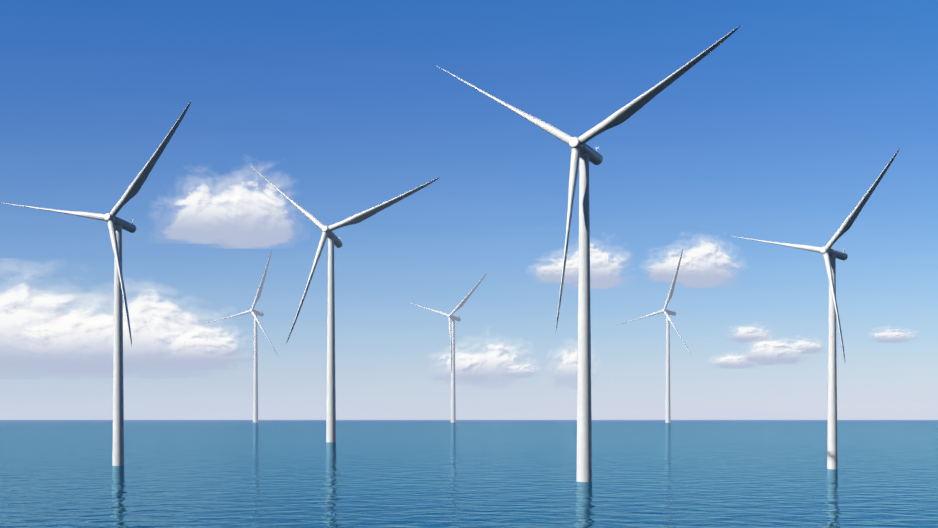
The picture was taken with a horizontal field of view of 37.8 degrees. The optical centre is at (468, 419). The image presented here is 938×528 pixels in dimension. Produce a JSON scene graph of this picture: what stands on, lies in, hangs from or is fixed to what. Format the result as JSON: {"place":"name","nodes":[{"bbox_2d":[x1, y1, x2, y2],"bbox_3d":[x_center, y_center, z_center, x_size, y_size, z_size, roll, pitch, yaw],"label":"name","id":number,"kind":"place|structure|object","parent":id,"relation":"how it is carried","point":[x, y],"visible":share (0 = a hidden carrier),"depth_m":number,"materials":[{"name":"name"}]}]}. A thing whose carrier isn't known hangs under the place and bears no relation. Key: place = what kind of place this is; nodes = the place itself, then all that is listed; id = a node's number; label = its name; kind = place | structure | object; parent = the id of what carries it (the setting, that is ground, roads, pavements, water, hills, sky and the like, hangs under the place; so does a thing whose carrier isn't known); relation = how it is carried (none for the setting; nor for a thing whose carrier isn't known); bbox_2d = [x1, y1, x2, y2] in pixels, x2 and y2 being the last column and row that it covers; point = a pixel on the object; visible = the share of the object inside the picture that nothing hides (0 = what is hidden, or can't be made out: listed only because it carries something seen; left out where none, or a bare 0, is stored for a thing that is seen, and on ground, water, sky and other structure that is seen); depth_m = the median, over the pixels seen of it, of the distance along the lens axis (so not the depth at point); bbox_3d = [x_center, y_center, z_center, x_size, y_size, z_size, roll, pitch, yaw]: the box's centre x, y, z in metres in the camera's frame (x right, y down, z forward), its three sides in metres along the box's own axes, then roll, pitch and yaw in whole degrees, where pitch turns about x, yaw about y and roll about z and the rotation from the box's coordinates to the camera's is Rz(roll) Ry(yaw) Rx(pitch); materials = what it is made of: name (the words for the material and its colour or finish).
{"place":"outdoors","nodes":[
{"label":"outdoors","id":0,"kind":"place"},
{"bbox_2d":[0,283,91,378],"bbox_3d":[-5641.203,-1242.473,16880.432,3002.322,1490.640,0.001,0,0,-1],"label":"cloud","id":1,"kind":"structure","parent":0,"point":[23,306],"depth_m":16883.03,"materials":[{"name":"white"}]},
{"bbox_2d":[9,293,132,372],"bbox_3d":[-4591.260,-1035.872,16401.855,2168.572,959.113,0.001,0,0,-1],"label":"cloud","id":2,"kind":"structure","parent":0,"point":[50,347],"depth_m":16394.78,"materials":[{"name":"white"}]},
{"bbox_2d":[69,289,210,378],"bbox_3d":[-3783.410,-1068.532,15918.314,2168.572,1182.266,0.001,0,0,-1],"label":"cloud","id":3,"kind":"structure","parent":0,"point":[153,318],"depth_m":15917.39,"materials":[{"name":"white"}]},
{"bbox_2d":[158,326,250,369],"bbox_3d":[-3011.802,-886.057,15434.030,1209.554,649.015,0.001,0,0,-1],"label":"cloud","id":4,"kind":"structure","parent":0,"point":[199,348],"depth_m":15434.22,"materials":[{"name":"white"}]},
{"bbox_2d":[163,184,252,243],"bbox_3d":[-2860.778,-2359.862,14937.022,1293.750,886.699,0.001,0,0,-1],"label":"cloud","id":5,"kind":"structure","parent":0,"point":[204,215],"depth_m":14937.44,"materials":[{"name":"white"}]},
{"bbox_2d":[219,181,294,248],"bbox_3d":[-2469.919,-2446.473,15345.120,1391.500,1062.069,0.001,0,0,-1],"label":"cloud","id":6,"kind":"structure","parent":0,"point":[268,223],"depth_m":15348.56,"materials":[{"name":"white"}]},
{"bbox_2d":[435,350,487,381],"bbox_3d":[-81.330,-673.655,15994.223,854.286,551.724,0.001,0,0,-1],"label":"cloud","id":7,"kind":"structure","parent":0,"point":[467,367],"depth_m":15994.81,"materials":[{"name":"white"}]},
{"bbox_2d":[0,420,937,527],"bbox_3d":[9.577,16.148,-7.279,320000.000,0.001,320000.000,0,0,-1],"label":"sea water","id":8,"kind":"structure","parent":0,"point":[445,474],"depth_m":395.76,"materials":[{"name":"blue liquid"}]},
{"bbox_2d":[0,102,190,465],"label":"wind turbine","id":9,"kind":"object","parent":8,"relation":"on","point":[116,225],"visible":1,"depth_m":479.08,"materials":[{"name":"white paint"}]},
{"bbox_2d":[200,250,277,421],"bbox_3d":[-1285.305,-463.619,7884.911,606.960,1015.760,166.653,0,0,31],"label":"wind turbine","id":10,"kind":"object","parent":8,"relation":"on","point":[255,313],"visible":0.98,"depth_m":7858.10,"materials":[{"name":"white paint"}]},
{"bbox_2d":[251,166,439,441],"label":"wind turbine","id":11,"kind":"object","parent":8,"relation":"on","point":[333,239],"visible":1,"depth_m":970.89,"materials":[{"name":"white paint"}]},
{"bbox_2d":[406,273,486,421],"bbox_3d":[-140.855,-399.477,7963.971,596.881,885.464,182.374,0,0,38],"label":"wind turbine","id":12,"kind":"object","parent":8,"relation":"on","point":[450,316],"visible":0.96,"depth_m":7949.85,"materials":[{"name":"white paint"}]},
{"bbox_2d":[437,25,740,481],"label":"wind turbine","id":13,"kind":"object","parent":8,"relation":"on","point":[583,153],"visible":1,"depth_m":354.78,"materials":[{"name":"white paint"}]},
{"bbox_2d":[615,249,691,422],"bbox_3d":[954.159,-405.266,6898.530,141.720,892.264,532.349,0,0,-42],"label":"wind turbine","id":14,"kind":"object","parent":8,"relation":"on","point":[666,312],"visible":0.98,"depth_m":6860.02,"materials":[{"name":"white paint"}]},
{"bbox_2d":[732,148,899,468],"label":"wind turbine","id":15,"kind":"object","parent":8,"relation":"on","point":[829,253],"visible":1,"depth_m":446.74,"materials":[{"name":"white paint"}]},
{"bbox_2d":[0,0,937,419],"label":"sky","id":16,"kind":"structure","parent":0,"point":[779,132],"materials":[{"name":"blue"}]},
{"bbox_2d":[470,343,518,381],"bbox_3d":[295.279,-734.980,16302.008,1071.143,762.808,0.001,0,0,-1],"label":"cloud","id":17,"kind":"structure","parent":0,"point":[496,363],"depth_m":16302.90,"materials":[{"name":"white"}]},
{"bbox_2d":[506,364,533,377],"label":"cloud","id":18,"kind":"structure","parent":0,"point":[517,371],"depth_m":16108.33,"materials":[{"name":"white"}]},
{"bbox_2d":[536,258,591,283],"bbox_3d":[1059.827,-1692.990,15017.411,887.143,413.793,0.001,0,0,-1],"label":"cloud","id":19,"kind":"structure","parent":0,"point":[551,273],"depth_m":15015.79,"materials":[{"name":"white"}]},
{"bbox_2d":[554,349,577,381],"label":"cloud","id":20,"kind":"structure","parent":0,"point":[567,369],"depth_m":16019.74,"materials":[{"name":"white"}]},
{"bbox_2d":[571,243,624,288],"bbox_3d":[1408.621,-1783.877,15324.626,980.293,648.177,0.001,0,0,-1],"label":"cloud","id":21,"kind":"structure","parent":0,"point":[605,270],"depth_m":15326.36,"materials":[{"name":"white"}]},
{"bbox_2d":[648,250,703,281],"bbox_3d":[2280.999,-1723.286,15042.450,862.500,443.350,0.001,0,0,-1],"label":"cloud","id":22,"kind":"structure","parent":0,"point":[688,270],"depth_m":15041.94,"materials":[{"name":"white"}]},
{"bbox_2d":[681,240,738,287],"bbox_3d":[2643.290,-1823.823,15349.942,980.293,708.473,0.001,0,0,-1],"label":"cloud","id":23,"kind":"structure","parent":0,"point":[712,260],"depth_m":15351.00,"materials":[{"name":"white"}]},
{"bbox_2d":[713,355,753,368],"bbox_3d":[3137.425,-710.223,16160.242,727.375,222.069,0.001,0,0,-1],"label":"cloud","id":24,"kind":"structure","parent":0,"point":[734,362],"depth_m":16159.88,"materials":[{"name":"white"}]},
{"bbox_2d":[732,327,769,342],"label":"cloud","id":25,"kind":"structure","parent":0,"point":[749,334],"depth_m":16264.45,"materials":[{"name":"white"}]},
{"bbox_2d":[745,340,801,364],"bbox_3d":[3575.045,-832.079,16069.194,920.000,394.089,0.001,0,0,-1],"label":"cloud","id":26,"kind":"structure","parent":0,"point":[769,352],"depth_m":16069.12,"materials":[{"name":"white"}]},
{"bbox_2d":[790,340,821,353],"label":"cloud","id":27,"kind":"structure","parent":0,"point":[804,346],"depth_m":16479.46,"materials":[{"name":"white"}]},
{"bbox_2d":[874,329,913,342],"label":"cloud","id":28,"kind":"structure","parent":0,"point":[890,336],"depth_m":16097.92,"materials":[{"name":"white"}]}
]}

